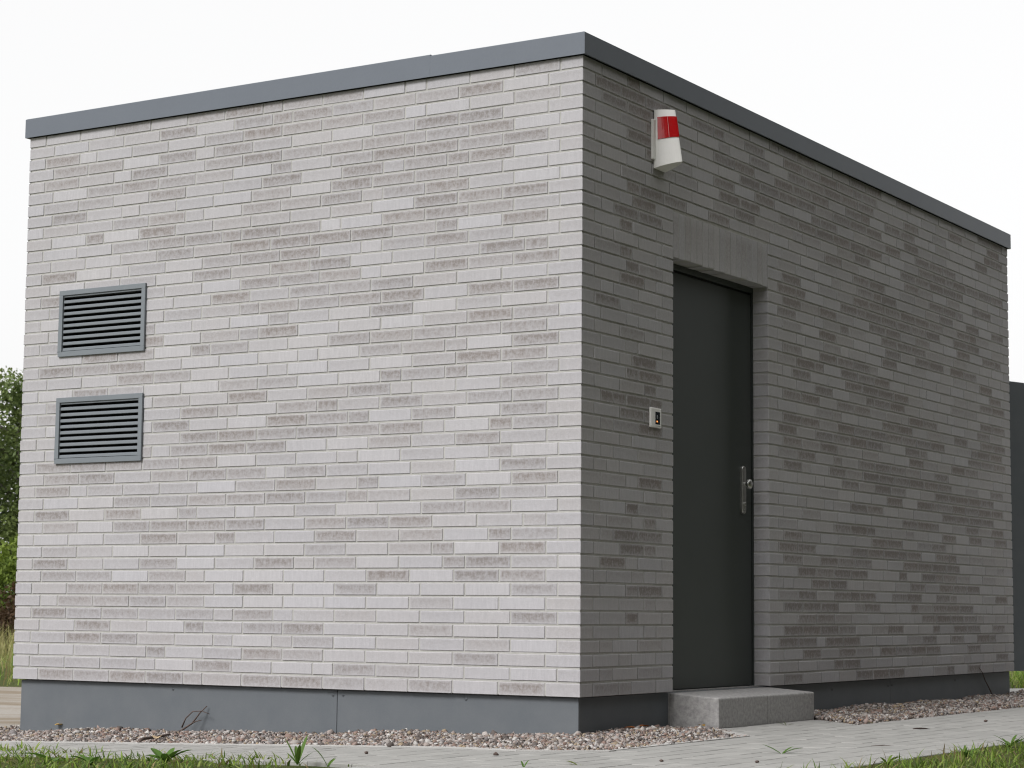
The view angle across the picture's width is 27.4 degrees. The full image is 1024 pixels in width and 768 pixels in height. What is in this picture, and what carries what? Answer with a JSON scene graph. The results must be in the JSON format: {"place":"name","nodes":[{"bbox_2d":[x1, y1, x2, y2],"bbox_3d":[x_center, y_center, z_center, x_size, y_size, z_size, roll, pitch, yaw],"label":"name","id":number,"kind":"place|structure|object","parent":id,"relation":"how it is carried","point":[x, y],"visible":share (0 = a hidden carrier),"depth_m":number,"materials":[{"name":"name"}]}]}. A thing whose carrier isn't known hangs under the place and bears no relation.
{"place":"outdoors","nodes":[
{"label":"outdoors","id":0,"kind":"place"},
{"bbox_2d":[0,687,20,727],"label":"dirt track","id":1,"kind":"structure","parent":0,"point":[10,705],"depth_m":15.65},
{"bbox_2d":[0,620,22,685],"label":"meadow grass","id":2,"kind":"structure","parent":0,"point":[9,656],"depth_m":26.97,"materials":[{"name":"green plant"}]},
{"bbox_2d":[0,707,1023,767],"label":"pavement","id":3,"kind":"structure","parent":0,"point":[826,744],"depth_m":8.48,"materials":[{"name":"concrete"}]},
{"bbox_2d":[765,745,799,753],"bbox_3d":[1.069,1.444,8.302,0.162,0.038,0.035,0,-6,3],"label":"weed","id":4,"kind":"object","parent":3,"relation":"on","point":[785,751],"visible":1,"depth_m":8.30,"materials":[{"name":"green plant"}]},
{"bbox_2d":[0,689,1023,749],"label":"gravel","id":5,"kind":"structure","parent":0,"point":[642,736],"depth_m":9.63,"materials":[{"name":"grey gravel"}]},
{"bbox_2d":[139,733,169,741],"bbox_3d":[-1.634,1.639,9.784,0.046,0.029,0.839,0,-6,2],"label":"twig","id":6,"kind":"object","parent":5,"relation":"on","point":[148,737],"visible":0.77,"depth_m":9.54,"materials":[{"name":"brown wood"}]},
{"bbox_2d":[179,706,208,730],"bbox_3d":[-1.610,1.686,10.507,0.221,0.157,0.048,-2,-7,19],"label":"twig","id":7,"kind":"object","parent":5,"relation":"on","point":[184,728],"visible":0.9,"depth_m":10.50,"materials":[{"name":"brown wood"}]},
{"bbox_2d":[0,742,1023,767],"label":"lawn","id":8,"kind":"structure","parent":0,"point":[36,759],"depth_m":7.90,"materials":[{"name":"green plant"}]},
{"bbox_2d":[24,752,72,762],"bbox_3d":[-1.751,1.409,7.884,0.186,0.056,0.223,4,-7,-30],"label":"weed","id":9,"kind":"object","parent":8,"relation":"on","point":[44,756],"visible":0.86,"depth_m":7.91,"materials":[{"name":"green plant"}]},
{"bbox_2d":[70,754,101,764],"bbox_3d":[-1.556,1.381,7.712,0.123,0.036,0.112,-3,-7,32],"label":"weed","id":10,"kind":"object","parent":8,"relation":"on","point":[84,758],"visible":0.84,"depth_m":7.70,"materials":[{"name":"green plant"}]},
{"bbox_2d":[147,747,189,762],"bbox_3d":[-1.280,1.373,7.771,0.175,0.056,0.100,-3,-7,32],"label":"weed","id":11,"kind":"object","parent":8,"relation":"on","point":[171,753],"visible":0.82,"depth_m":7.76,"materials":[{"name":"green plant"}]},
{"bbox_2d":[0,741,348,767],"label":"grass","id":12,"kind":"structure","parent":8,"relation":"on","point":[191,763],"depth_m":7.71,"materials":[{"name":"green plant"}]},
{"bbox_2d":[879,755,903,764],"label":"weed","id":13,"kind":"object","parent":8,"relation":"on","point":[889,758],"visible":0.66,"depth_m":7.75,"materials":[{"name":"green plant"}]},
{"bbox_2d":[958,745,978,756],"bbox_3d":[1.794,1.440,8.237,0.099,0.045,0.082,1,-6,-1],"label":"weed","id":14,"kind":"object","parent":8,"relation":"on","point":[965,753],"visible":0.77,"depth_m":8.24,"materials":[{"name":"green plant"}]},
{"bbox_2d":[994,735,1023,746],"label":"weed","id":15,"kind":"object","parent":8,"relation":"on","point":[1013,739],"visible":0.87,"depth_m":8.85,"materials":[{"name":"green plant"}]},
{"bbox_2d":[0,652,1023,767],"bbox_3d":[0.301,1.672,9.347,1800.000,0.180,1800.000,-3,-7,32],"label":"ground","id":16,"kind":"structure","parent":0,"point":[13,683],"depth_m":19.71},
{"bbox_2d":[0,581,16,651],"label":"bush","id":17,"kind":"object","parent":16,"relation":"on","point":[7,613],"visible":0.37,"depth_m":34.03,"materials":[{"name":"green plant"}]},
{"bbox_2d":[0,535,17,646],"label":"bush","id":18,"kind":"object","parent":16,"relation":"on","point":[8,562],"visible":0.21,"depth_m":34.92,"materials":[{"name":"green plant"}]},
{"bbox_2d":[0,408,20,590],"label":"tree","id":19,"kind":"object","parent":16,"relation":"on","point":[2,512],"depth_m":41.99,"materials":[{"name":"green plant"}]},
{"bbox_2d":[0,365,22,599],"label":"tree","id":20,"kind":"object","parent":16,"relation":"on","point":[13,398],"visible":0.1,"depth_m":39.03,"materials":[{"name":"green plant"}]},
{"bbox_2d":[285,735,312,764],"bbox_3d":[-0.761,1.312,7.535,0.099,0.104,0.108,-3,-7,32],"label":"weed","id":21,"kind":"object","parent":16,"relation":"on","point":[298,750],"visible":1,"depth_m":7.52,"materials":[{"name":"green plant"}]},
{"bbox_2d":[312,747,335,766],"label":"weed","id":22,"kind":"object","parent":16,"relation":"on","point":[330,762],"visible":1,"depth_m":7.44,"materials":[{"name":"green plant"}]},
{"bbox_2d":[0,707,1020,751],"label":"path edging","id":23,"kind":"object","parent":16,"relation":"on","point":[682,742],"visible":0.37,"depth_m":8.89,"materials":[{"name":"concrete"}]},
{"bbox_2d":[13,31,1023,733],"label":"brick hut","id":24,"kind":"object","parent":16,"relation":"on","point":[343,389],"visible":0.99,"depth_m":10.60,"materials":[{"name":"brick"}]},
{"bbox_2d":[649,407,660,428],"bbox_3d":[0.690,0.163,10.108,0.014,0.096,0.107,-3,-7,32],"label":"card reader","id":25,"kind":"object","parent":24,"relation":"attached to","point":[654,417],"visible":1,"depth_m":10.09,"materials":[{"name":"white plastic"}]},
{"bbox_2d":[651,109,681,171],"bbox_3d":[0.773,-1.192,10.260,0.131,0.290,0.164,-3,-7,32],"label":"alarm siren","id":26,"kind":"object","parent":24,"relation":"attached to","point":[666,155],"visible":1,"depth_m":10.23,"materials":[{"name":"white plastic"}]},
{"bbox_2d":[672,272,752,688],"bbox_3d":[1.000,0.506,10.766,0.110,2.078,1.048,-3,-7,32],"label":"door","id":27,"kind":"structure","parent":24,"relation":"in","point":[712,624],"depth_m":10.81,"materials":[{"name":"paint"}]},
{"bbox_2d":[670,687,813,728],"bbox_3d":[1.169,1.639,10.560,0.264,0.196,1.122,-3,-7,32],"label":"doorstep","id":28,"kind":"object","parent":16,"relation":"on","point":[732,708],"visible":0.88,"depth_m":10.28,"materials":[{"name":"concrete"}]},
{"bbox_2d":[1009,381,1023,670],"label":"wall","id":29,"kind":"structure","parent":16,"relation":"on","point":[1016,389],"depth_m":15.40,"materials":[{"name":"grey"}]},
{"bbox_2d":[0,0,1023,591],"label":"sky","id":30,"kind":"structure","parent":0,"point":[925,95],"materials":[{"name":"white"}]},
{"bbox_2d":[754,734,1023,767],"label":"grass","id":31,"kind":"structure","parent":0,"point":[961,756],"depth_m":7.76,"materials":[{"name":"green plant"}]},
{"bbox_2d":[1009,671,1023,687],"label":"back grass","id":32,"kind":"structure","parent":0,"point":[1017,676],"depth_m":18.04,"materials":[{"name":"green plant"}]},
{"bbox_2d":[1010,688,1023,691],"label":"concrete path","id":33,"kind":"structure","parent":0,"point":[1014,689],"depth_m":16.23,"materials":[{"name":"grey concrete"}]}
]}

